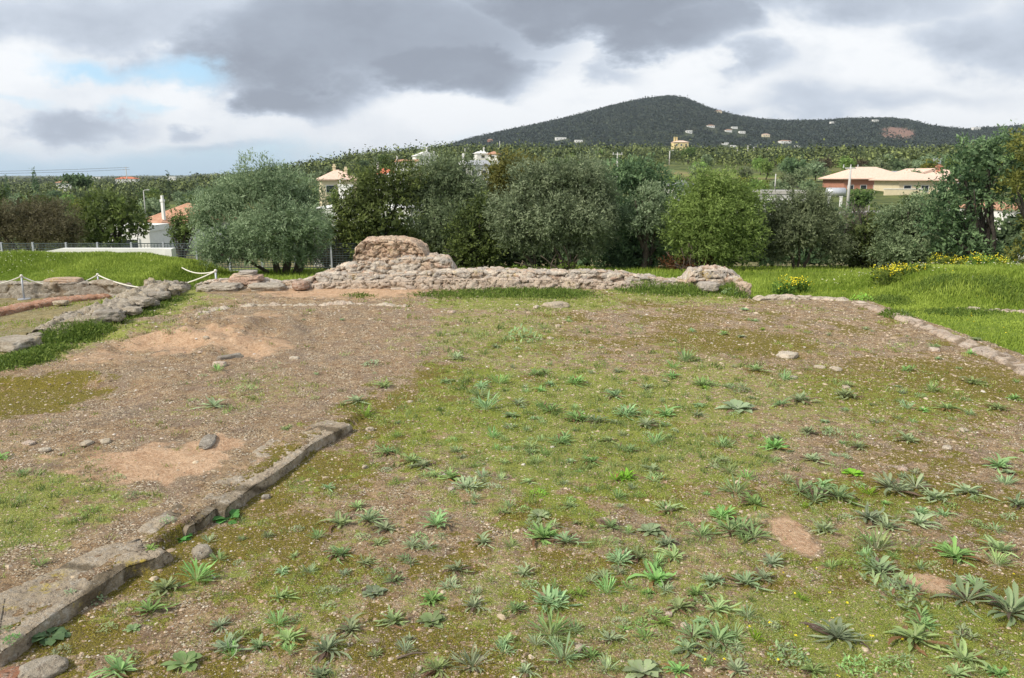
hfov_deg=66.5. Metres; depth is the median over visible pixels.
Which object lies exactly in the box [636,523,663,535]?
rosette weed
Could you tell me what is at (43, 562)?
grass tuft
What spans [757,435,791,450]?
rosette weed
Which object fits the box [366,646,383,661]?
rosette weed
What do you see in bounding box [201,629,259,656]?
rosette weed
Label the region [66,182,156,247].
carob tree
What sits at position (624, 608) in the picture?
grass tuft
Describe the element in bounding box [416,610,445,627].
rosette weed
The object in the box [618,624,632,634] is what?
rosette weed
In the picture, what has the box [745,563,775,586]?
rosette weed
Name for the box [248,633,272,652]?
rosette weed
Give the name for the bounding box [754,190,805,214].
flat roof building
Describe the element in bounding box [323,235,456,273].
masonry mound
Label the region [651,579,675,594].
grass tuft
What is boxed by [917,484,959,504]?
rosette weed
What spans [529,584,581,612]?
rosette weed
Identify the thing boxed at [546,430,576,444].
rosette weed
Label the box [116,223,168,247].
garden shed
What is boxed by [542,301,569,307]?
loose stone
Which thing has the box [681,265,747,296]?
wall end block
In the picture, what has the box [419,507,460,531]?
rosette weed
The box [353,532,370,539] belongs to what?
bushy weed
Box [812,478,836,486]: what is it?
rosette weed
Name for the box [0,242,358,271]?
wire fence
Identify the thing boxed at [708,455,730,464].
rosette weed
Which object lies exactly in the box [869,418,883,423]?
rosette weed
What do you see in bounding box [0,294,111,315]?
clay band
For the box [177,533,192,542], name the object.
broadleaf weed
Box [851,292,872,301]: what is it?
bushy weed
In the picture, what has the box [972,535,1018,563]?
rosette weed
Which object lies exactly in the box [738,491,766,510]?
rosette weed
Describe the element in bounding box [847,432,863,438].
rosette weed
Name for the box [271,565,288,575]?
rosette weed
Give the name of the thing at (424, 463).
rosette weed
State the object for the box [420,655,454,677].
rosette weed
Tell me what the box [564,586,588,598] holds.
rosette weed
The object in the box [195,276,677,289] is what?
wall footing
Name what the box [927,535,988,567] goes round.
rosette weed
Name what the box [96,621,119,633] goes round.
bushy weed
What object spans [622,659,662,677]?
rosette weed
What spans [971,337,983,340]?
rosette weed
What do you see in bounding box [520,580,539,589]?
bushy weed
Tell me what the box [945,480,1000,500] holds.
rosette weed
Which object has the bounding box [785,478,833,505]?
rosette weed
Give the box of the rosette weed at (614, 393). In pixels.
[599,389,626,399]
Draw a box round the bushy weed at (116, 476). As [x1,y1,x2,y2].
[105,472,125,481]
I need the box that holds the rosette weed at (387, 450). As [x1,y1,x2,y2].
[372,443,394,456]
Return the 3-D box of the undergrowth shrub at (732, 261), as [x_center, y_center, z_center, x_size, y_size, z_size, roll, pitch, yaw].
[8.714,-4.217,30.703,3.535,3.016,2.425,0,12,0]
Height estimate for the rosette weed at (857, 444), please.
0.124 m
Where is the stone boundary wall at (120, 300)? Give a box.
[25,277,190,336]
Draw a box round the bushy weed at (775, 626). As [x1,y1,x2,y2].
[759,619,781,631]
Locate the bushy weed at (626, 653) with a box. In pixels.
[618,652,632,660]
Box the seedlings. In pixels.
[0,293,1023,677]
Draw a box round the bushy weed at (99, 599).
[91,594,106,605]
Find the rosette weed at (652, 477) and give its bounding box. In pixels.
[643,471,667,482]
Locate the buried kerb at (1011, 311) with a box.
[957,306,1023,312]
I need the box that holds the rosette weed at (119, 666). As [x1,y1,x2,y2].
[88,653,136,677]
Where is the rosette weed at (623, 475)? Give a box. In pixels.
[608,468,635,482]
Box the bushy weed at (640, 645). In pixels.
[635,644,650,651]
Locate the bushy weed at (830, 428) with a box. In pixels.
[821,427,843,438]
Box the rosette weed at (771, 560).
[757,552,788,566]
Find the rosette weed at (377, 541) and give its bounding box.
[367,536,389,545]
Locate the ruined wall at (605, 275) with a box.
[195,266,749,297]
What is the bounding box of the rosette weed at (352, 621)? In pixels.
[335,612,368,639]
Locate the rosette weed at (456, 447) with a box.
[449,445,462,452]
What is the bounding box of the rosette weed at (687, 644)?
[669,636,706,658]
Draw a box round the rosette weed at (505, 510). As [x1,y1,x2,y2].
[500,507,517,515]
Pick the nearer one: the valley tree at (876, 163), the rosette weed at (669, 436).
the rosette weed at (669, 436)
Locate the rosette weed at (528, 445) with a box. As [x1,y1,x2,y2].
[520,440,539,448]
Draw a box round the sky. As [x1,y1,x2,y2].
[0,0,1023,175]
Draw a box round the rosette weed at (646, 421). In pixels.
[637,416,661,426]
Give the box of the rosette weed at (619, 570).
[609,565,626,575]
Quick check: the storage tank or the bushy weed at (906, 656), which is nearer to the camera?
the bushy weed at (906, 656)
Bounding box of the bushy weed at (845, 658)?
[836,652,881,677]
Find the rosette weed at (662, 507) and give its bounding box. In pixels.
[653,500,690,516]
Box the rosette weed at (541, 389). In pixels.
[531,385,546,391]
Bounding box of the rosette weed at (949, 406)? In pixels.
[929,399,961,412]
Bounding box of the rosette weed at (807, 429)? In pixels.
[797,425,816,434]
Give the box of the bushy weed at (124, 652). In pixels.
[106,647,139,663]
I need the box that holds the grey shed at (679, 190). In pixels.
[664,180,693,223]
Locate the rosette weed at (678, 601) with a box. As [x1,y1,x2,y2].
[666,595,695,615]
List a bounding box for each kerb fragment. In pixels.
[137,514,177,533]
[163,504,215,536]
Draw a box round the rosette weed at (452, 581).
[437,575,460,591]
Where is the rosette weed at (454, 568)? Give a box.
[440,560,474,575]
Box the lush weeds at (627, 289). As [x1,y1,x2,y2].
[0,272,1023,371]
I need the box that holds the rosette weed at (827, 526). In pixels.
[810,517,840,534]
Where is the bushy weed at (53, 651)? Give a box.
[50,642,72,656]
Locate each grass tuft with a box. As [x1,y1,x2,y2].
[7,468,30,477]
[30,555,53,568]
[173,557,219,584]
[201,533,215,542]
[208,549,231,562]
[210,363,224,370]
[220,640,239,658]
[225,629,249,638]
[262,607,294,631]
[280,639,300,654]
[299,561,317,575]
[306,527,327,539]
[352,403,375,418]
[388,430,403,436]
[392,636,417,654]
[450,642,493,673]
[469,385,491,398]
[469,491,481,498]
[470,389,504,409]
[470,585,482,598]
[475,467,487,477]
[485,424,502,437]
[486,374,510,384]
[489,635,517,656]
[496,433,510,440]
[496,471,506,480]
[500,499,516,507]
[502,534,522,548]
[524,631,548,649]
[527,454,543,463]
[527,608,575,641]
[537,416,546,424]
[537,446,552,455]
[541,631,586,667]
[546,635,565,650]
[547,578,560,588]
[567,618,584,634]
[581,485,592,492]
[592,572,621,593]
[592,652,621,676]
[612,488,628,500]
[615,602,633,613]
[616,429,628,436]
[621,523,633,534]
[621,581,635,589]
[627,481,638,489]
[629,626,658,641]
[641,431,665,446]
[644,552,665,564]
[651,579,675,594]
[663,359,679,368]
[674,345,699,361]
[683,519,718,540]
[698,655,716,667]
[702,641,719,655]
[711,434,734,447]
[714,474,756,499]
[716,461,739,474]
[726,620,750,640]
[735,530,754,542]
[735,602,762,621]
[736,467,757,479]
[745,626,764,644]
[748,516,764,526]
[778,368,793,379]
[779,474,795,483]
[796,589,809,602]
[820,556,840,574]
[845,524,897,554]
[856,543,876,558]
[857,485,875,495]
[858,553,876,569]
[884,548,900,559]
[898,399,916,408]
[907,559,930,569]
[909,467,919,474]
[918,380,939,391]
[924,342,941,346]
[964,409,975,415]
[964,661,984,676]
[981,545,1021,566]
[984,520,1006,534]
[991,473,1020,486]
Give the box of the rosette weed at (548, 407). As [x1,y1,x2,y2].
[530,400,564,413]
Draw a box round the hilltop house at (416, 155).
[412,147,436,165]
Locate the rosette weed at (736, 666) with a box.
[716,653,748,677]
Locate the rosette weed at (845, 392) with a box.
[831,387,862,399]
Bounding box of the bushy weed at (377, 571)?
[371,567,383,576]
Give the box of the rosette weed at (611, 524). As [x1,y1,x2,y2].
[598,518,621,532]
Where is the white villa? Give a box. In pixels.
[959,202,1023,264]
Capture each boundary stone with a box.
[0,334,42,352]
[27,332,43,337]
[64,316,101,325]
[92,309,125,322]
[120,306,142,315]
[128,297,154,306]
[147,300,160,306]
[149,291,170,299]
[170,284,186,291]
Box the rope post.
[17,274,30,299]
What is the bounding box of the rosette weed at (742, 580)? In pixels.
[724,570,774,593]
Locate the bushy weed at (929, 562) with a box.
[927,560,940,567]
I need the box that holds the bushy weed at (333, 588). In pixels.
[316,585,341,596]
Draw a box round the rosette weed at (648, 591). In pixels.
[638,587,657,595]
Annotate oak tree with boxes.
[907,119,1023,264]
[990,123,1023,263]
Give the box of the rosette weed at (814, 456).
[795,452,832,464]
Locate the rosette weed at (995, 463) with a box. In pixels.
[979,452,1020,473]
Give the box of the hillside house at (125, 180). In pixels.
[115,177,139,183]
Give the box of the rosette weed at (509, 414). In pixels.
[502,412,520,417]
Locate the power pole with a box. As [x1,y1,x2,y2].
[843,165,857,210]
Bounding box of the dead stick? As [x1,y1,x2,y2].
[397,652,426,658]
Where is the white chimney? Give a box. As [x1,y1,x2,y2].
[339,185,352,204]
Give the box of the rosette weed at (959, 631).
[950,621,980,641]
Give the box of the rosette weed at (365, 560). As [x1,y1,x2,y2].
[356,553,381,567]
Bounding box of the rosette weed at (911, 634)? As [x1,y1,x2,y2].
[885,619,954,656]
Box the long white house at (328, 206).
[314,205,418,265]
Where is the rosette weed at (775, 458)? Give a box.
[770,456,783,462]
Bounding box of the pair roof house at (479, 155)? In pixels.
[473,147,487,159]
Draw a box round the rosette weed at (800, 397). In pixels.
[786,391,823,403]
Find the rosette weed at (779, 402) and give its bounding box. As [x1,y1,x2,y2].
[769,396,791,406]
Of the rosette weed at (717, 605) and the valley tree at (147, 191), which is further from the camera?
the valley tree at (147, 191)
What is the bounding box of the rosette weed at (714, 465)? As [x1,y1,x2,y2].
[704,461,718,470]
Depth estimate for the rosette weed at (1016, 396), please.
8.55 m
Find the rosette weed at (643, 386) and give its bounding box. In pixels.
[638,383,656,388]
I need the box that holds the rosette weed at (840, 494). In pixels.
[812,485,871,508]
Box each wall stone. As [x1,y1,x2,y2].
[44,277,84,283]
[52,300,68,304]
[196,284,212,291]
[209,282,243,290]
[228,274,264,284]
[247,282,285,290]
[292,280,309,289]
[696,281,718,291]
[734,281,751,294]
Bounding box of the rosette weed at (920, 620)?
[904,604,940,630]
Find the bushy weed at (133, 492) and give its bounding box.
[123,490,140,498]
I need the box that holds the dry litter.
[0,290,1023,677]
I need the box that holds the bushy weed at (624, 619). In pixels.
[610,615,631,627]
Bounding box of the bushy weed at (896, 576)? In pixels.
[858,569,926,607]
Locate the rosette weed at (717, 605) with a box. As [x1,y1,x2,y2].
[704,592,741,618]
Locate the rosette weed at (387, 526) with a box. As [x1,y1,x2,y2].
[367,519,398,533]
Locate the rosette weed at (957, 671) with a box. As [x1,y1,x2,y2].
[943,661,975,677]
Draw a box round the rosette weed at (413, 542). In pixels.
[402,536,439,551]
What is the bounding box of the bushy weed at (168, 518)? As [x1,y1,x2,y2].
[160,514,176,523]
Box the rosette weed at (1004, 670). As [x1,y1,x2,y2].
[978,664,1014,677]
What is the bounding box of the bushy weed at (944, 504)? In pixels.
[942,502,958,509]
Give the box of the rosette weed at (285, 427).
[280,424,291,429]
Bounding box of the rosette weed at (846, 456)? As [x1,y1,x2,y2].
[840,452,853,459]
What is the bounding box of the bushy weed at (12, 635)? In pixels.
[2,632,21,644]
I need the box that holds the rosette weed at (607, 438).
[597,435,617,443]
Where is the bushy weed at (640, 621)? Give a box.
[632,617,646,627]
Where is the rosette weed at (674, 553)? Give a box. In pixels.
[652,543,685,562]
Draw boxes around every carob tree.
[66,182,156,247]
[323,154,439,261]
[439,187,509,267]
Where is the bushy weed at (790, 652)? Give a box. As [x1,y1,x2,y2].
[771,643,793,656]
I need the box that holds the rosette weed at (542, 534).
[523,520,560,547]
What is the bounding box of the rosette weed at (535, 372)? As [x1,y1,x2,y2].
[528,368,551,377]
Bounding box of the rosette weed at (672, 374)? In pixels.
[662,369,681,379]
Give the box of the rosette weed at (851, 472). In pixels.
[842,468,863,476]
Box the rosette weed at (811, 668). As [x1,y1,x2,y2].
[798,660,827,677]
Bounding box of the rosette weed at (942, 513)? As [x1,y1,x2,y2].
[932,506,957,517]
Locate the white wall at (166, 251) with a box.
[47,248,175,256]
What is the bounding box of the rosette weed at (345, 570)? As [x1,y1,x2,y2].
[339,568,351,577]
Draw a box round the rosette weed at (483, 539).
[472,530,494,548]
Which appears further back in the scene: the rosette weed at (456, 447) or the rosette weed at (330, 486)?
the rosette weed at (456, 447)
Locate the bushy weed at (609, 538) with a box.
[602,536,622,546]
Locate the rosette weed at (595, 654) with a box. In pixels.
[573,643,604,662]
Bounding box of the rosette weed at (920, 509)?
[903,505,939,519]
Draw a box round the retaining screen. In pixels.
[884,189,922,194]
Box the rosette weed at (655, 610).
[644,606,662,620]
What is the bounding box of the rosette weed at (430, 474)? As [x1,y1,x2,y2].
[417,469,441,477]
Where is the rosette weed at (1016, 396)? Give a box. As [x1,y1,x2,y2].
[1007,393,1022,400]
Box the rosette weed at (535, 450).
[524,448,541,454]
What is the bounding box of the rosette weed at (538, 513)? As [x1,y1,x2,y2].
[527,509,550,521]
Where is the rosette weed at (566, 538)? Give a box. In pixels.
[544,530,589,544]
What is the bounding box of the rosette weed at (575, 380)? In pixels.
[566,374,589,386]
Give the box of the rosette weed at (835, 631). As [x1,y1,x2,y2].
[799,616,872,649]
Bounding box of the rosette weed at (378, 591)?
[361,585,387,598]
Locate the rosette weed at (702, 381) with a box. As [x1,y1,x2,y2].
[689,376,717,387]
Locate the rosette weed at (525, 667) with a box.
[515,661,541,677]
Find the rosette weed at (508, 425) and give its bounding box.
[503,422,516,428]
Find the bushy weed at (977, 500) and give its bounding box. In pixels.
[969,495,988,504]
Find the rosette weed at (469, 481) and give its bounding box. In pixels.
[451,475,489,492]
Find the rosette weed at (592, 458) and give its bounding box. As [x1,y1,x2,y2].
[578,455,602,465]
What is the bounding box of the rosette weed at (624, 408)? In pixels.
[612,404,642,419]
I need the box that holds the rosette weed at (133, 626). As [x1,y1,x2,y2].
[123,623,140,631]
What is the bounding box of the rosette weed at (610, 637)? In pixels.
[597,629,628,647]
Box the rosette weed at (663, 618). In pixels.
[646,612,676,630]
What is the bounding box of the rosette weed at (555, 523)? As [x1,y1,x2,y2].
[533,518,564,529]
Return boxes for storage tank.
[825,188,845,196]
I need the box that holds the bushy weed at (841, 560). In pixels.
[837,556,859,570]
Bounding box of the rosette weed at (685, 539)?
[682,536,692,542]
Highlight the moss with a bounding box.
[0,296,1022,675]
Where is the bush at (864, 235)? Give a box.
[839,202,899,269]
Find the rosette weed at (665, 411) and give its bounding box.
[652,404,682,419]
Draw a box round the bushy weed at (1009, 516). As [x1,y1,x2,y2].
[1000,512,1018,520]
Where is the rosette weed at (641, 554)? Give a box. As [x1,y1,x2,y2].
[629,544,650,562]
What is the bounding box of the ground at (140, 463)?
[0,99,1023,677]
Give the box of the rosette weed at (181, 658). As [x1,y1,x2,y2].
[160,651,202,672]
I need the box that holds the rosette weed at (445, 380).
[440,377,453,383]
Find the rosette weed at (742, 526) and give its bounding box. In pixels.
[712,515,771,543]
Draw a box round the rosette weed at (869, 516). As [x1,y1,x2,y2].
[850,501,899,527]
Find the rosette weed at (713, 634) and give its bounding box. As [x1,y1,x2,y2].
[673,619,740,652]
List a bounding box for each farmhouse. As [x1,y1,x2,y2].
[147,195,184,247]
[150,203,232,247]
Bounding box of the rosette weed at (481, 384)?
[476,380,491,388]
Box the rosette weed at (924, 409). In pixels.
[916,406,928,411]
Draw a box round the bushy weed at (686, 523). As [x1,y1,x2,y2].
[679,521,694,527]
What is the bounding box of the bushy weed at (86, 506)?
[78,504,99,514]
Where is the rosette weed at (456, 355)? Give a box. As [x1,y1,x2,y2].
[445,351,466,359]
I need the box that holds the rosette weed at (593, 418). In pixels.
[587,414,610,422]
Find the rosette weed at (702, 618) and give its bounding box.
[693,615,709,624]
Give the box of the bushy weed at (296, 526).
[289,524,304,531]
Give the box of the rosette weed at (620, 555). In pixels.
[605,546,636,567]
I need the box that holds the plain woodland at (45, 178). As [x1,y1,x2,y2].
[0,172,230,183]
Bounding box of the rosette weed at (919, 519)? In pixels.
[896,510,944,529]
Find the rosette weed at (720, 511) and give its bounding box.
[709,503,738,525]
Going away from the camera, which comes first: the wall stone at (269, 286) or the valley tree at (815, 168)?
the wall stone at (269, 286)
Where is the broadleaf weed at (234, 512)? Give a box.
[213,509,241,524]
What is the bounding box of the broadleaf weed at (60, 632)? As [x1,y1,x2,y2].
[32,626,70,645]
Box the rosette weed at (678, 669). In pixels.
[660,661,692,677]
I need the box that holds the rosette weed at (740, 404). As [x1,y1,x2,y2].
[715,399,754,412]
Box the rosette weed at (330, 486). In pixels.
[321,482,335,490]
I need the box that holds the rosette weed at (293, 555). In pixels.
[288,551,299,559]
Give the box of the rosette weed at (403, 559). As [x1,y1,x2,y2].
[395,553,418,567]
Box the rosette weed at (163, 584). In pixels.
[143,575,190,598]
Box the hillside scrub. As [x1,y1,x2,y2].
[425,95,1023,150]
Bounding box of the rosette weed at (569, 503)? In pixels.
[558,500,578,509]
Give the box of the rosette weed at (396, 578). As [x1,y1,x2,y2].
[382,567,406,586]
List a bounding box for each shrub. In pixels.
[296,216,355,268]
[326,209,400,264]
[383,213,429,238]
[482,204,544,266]
[504,226,566,267]
[511,244,578,269]
[551,200,619,267]
[599,233,668,266]
[655,239,719,269]
[657,224,721,265]
[719,200,761,266]
[738,209,811,266]
[782,201,865,266]
[833,204,893,266]
[873,243,946,265]
[920,202,1007,263]
[965,202,1023,257]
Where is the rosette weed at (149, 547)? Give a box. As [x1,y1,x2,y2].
[143,543,158,550]
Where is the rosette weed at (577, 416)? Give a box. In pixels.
[562,410,588,423]
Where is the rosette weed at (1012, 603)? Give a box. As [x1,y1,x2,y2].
[930,573,1023,627]
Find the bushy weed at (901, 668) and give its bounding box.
[875,654,915,677]
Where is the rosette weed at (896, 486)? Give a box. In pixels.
[868,470,930,496]
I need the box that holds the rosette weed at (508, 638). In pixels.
[498,632,516,652]
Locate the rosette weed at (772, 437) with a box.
[766,433,784,441]
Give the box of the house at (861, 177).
[818,167,898,188]
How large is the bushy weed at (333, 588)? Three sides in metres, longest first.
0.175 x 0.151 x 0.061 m
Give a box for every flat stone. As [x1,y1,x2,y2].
[232,273,255,276]
[239,270,257,274]
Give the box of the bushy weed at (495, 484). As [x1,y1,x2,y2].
[485,482,502,490]
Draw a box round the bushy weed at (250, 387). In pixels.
[233,383,259,393]
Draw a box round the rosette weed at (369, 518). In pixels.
[354,506,389,525]
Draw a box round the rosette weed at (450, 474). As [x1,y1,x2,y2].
[437,466,461,482]
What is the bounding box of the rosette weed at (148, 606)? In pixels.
[127,596,179,620]
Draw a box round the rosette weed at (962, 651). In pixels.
[934,635,994,672]
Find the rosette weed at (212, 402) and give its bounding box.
[193,395,226,409]
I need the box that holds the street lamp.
[143,189,149,217]
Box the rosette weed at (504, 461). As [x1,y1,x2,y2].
[497,458,510,464]
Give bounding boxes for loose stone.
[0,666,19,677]
[18,654,68,677]
[21,440,35,445]
[38,447,50,451]
[79,440,94,446]
[100,438,110,444]
[191,544,212,559]
[199,434,216,448]
[212,361,226,367]
[216,353,243,359]
[261,494,270,499]
[365,427,374,430]
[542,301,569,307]
[574,643,583,651]
[776,351,798,358]
[813,365,825,368]
[829,366,841,370]
[897,466,907,470]
[928,347,939,351]
[942,445,951,449]
[959,427,968,431]
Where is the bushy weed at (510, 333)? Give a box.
[504,323,543,342]
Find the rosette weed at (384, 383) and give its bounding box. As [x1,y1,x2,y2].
[369,378,392,388]
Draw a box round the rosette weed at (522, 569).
[512,561,535,577]
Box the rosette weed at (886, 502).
[878,500,891,506]
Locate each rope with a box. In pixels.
[23,275,95,284]
[98,271,214,286]
[181,267,212,273]
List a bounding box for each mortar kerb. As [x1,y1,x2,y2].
[0,538,173,667]
[203,420,352,519]
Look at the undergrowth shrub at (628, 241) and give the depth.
30.14 m
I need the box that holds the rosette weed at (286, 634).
[271,624,306,646]
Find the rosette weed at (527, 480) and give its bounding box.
[520,477,538,484]
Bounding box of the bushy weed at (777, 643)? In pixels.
[765,639,810,667]
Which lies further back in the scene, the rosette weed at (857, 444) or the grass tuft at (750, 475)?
the rosette weed at (857, 444)
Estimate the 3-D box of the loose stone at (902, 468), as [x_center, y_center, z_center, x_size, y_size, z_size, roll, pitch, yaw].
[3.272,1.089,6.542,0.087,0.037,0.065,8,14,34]
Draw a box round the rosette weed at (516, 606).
[502,601,529,613]
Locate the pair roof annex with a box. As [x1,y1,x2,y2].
[488,151,500,162]
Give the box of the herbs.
[1,317,1023,677]
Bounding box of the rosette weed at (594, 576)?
[579,567,614,585]
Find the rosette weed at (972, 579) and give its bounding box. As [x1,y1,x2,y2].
[951,572,990,591]
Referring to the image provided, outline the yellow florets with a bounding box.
[532,367,1014,676]
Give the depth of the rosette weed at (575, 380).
9.20 m
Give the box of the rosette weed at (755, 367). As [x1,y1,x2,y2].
[746,364,768,370]
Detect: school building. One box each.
[869,172,957,193]
[895,168,935,173]
[927,165,960,183]
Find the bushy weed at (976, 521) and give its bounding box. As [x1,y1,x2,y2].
[964,518,985,527]
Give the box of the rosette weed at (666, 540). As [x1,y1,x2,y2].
[655,534,678,548]
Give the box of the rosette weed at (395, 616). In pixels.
[374,605,408,629]
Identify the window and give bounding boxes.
[121,238,139,247]
[326,185,334,192]
[903,185,911,188]
[921,185,928,191]
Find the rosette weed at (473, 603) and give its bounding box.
[461,594,491,613]
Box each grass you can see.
[0,249,1023,354]
[0,316,1023,677]
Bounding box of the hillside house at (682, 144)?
[671,137,688,149]
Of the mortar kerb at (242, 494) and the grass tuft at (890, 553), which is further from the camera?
the mortar kerb at (242, 494)
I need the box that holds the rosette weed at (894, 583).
[882,576,908,589]
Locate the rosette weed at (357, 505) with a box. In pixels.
[348,499,367,511]
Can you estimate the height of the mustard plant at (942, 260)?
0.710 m
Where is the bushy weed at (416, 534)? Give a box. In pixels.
[411,531,428,542]
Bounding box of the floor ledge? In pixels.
[195,300,408,314]
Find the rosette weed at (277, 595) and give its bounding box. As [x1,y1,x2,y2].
[268,585,300,603]
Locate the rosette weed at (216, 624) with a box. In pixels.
[206,615,232,633]
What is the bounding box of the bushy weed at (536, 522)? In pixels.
[523,520,537,527]
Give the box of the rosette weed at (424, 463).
[407,457,435,470]
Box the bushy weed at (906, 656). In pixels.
[898,653,914,661]
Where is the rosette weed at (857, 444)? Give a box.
[848,439,867,451]
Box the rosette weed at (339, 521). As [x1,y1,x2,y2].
[314,509,355,532]
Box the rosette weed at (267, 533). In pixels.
[261,530,275,539]
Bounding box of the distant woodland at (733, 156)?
[0,133,1017,200]
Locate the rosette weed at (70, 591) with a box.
[63,587,81,595]
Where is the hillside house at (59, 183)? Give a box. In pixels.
[55,180,71,190]
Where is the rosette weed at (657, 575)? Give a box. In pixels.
[626,559,676,590]
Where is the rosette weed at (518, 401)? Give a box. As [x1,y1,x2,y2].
[508,397,528,405]
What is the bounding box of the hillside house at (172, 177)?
[166,176,176,180]
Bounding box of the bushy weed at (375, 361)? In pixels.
[362,359,380,367]
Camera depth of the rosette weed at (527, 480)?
6.26 m
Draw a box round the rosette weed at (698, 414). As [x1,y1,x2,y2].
[691,409,707,417]
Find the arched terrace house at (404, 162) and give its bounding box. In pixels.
[394,156,418,170]
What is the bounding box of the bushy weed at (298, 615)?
[289,612,303,623]
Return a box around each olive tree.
[183,147,337,272]
[397,144,501,253]
[473,146,544,266]
[481,147,624,268]
[589,152,687,268]
[615,177,673,269]
[654,163,777,269]
[749,184,860,268]
[861,187,965,267]
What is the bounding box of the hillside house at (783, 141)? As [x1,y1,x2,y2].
[778,140,790,142]
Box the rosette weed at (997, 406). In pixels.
[983,402,1014,409]
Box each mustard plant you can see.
[771,277,797,294]
[785,274,811,292]
[868,262,902,284]
[888,261,917,276]
[908,261,932,271]
[926,252,958,264]
[945,255,974,263]
[963,250,998,265]
[990,255,1016,263]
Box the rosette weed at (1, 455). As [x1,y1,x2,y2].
[0,452,8,460]
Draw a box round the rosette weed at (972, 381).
[960,376,987,385]
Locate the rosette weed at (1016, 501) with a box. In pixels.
[1001,491,1023,509]
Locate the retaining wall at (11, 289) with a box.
[0,279,135,298]
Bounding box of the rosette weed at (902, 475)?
[897,471,907,478]
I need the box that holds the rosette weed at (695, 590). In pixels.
[682,583,716,600]
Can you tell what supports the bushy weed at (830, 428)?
on the ground at (140, 463)
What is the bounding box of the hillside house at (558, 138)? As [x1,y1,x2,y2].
[555,137,565,140]
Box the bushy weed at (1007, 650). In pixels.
[995,648,1017,662]
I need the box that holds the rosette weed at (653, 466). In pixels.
[642,463,663,473]
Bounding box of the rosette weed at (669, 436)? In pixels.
[664,433,675,438]
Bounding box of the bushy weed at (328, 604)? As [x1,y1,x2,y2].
[321,600,336,609]
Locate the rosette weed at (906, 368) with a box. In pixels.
[901,365,915,371]
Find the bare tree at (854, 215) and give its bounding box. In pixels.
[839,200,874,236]
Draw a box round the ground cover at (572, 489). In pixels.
[0,289,1023,677]
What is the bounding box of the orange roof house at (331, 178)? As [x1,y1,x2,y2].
[317,164,356,205]
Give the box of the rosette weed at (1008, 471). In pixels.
[1000,469,1017,475]
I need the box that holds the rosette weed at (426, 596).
[418,587,446,605]
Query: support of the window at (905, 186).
in the school building at (908, 180)
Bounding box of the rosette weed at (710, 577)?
[696,571,727,588]
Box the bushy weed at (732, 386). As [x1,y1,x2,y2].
[725,382,751,392]
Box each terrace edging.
[753,294,849,300]
[851,301,1023,375]
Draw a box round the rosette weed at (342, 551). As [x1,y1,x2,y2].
[321,545,352,563]
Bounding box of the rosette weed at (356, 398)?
[342,394,369,404]
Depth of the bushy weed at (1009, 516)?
5.60 m
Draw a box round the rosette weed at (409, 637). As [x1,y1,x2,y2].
[404,631,417,641]
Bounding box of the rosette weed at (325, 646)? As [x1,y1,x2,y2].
[308,630,352,664]
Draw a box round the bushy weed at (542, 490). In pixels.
[528,487,546,497]
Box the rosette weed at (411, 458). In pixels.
[397,452,421,466]
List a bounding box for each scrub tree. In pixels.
[0,194,89,251]
[163,205,198,257]
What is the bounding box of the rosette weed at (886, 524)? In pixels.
[867,512,910,531]
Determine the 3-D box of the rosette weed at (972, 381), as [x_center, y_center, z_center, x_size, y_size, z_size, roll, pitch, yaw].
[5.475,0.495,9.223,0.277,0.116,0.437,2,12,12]
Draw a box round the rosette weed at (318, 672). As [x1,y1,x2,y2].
[306,660,332,677]
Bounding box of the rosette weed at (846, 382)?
[839,380,854,388]
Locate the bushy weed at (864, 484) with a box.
[851,481,867,488]
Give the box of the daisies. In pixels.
[0,249,1019,287]
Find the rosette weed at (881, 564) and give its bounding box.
[859,552,902,582]
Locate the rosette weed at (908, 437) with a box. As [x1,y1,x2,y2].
[892,430,919,442]
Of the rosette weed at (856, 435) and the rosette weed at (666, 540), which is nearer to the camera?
the rosette weed at (666, 540)
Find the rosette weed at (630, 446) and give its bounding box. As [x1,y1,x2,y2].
[612,442,638,453]
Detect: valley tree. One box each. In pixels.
[0,182,9,202]
[4,173,11,197]
[9,192,26,202]
[10,190,68,215]
[31,167,39,194]
[44,189,61,196]
[52,196,68,213]
[53,172,98,215]
[60,192,75,202]
[67,186,104,207]
[69,195,92,216]
[126,193,146,212]
[133,195,160,216]
[136,186,160,197]
[139,197,169,215]
[145,189,169,209]
[165,170,171,201]
[171,190,183,200]
[173,184,212,205]
[180,191,222,210]
[313,170,325,181]
[326,184,338,204]
[353,166,375,184]
[356,158,369,168]
[376,153,390,164]
[443,152,454,161]
[548,156,566,168]
[619,158,645,169]
[645,159,661,171]
[667,150,679,160]
[679,146,696,162]
[687,162,706,179]
[688,158,709,168]
[700,154,715,167]
[735,175,752,190]
[737,166,753,180]
[748,175,768,193]
[751,155,768,174]
[754,157,774,179]
[760,180,770,188]
[769,178,791,189]
[775,154,784,164]
[777,173,797,189]
[780,153,809,185]
[789,166,809,188]
[794,178,818,189]
[805,158,828,179]
[813,154,836,174]
[837,155,853,169]
[838,156,856,169]
[843,187,878,212]
[845,199,861,211]
[858,158,868,166]
[862,157,894,170]
[871,155,890,167]
[882,154,896,168]
[888,159,906,170]
[897,192,926,206]
[899,157,914,168]
[909,158,920,167]
[910,154,924,161]
[913,156,928,167]
[920,153,942,161]
[920,156,945,168]
[939,154,955,164]
[945,156,959,169]
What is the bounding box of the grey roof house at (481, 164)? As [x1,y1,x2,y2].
[465,160,490,184]

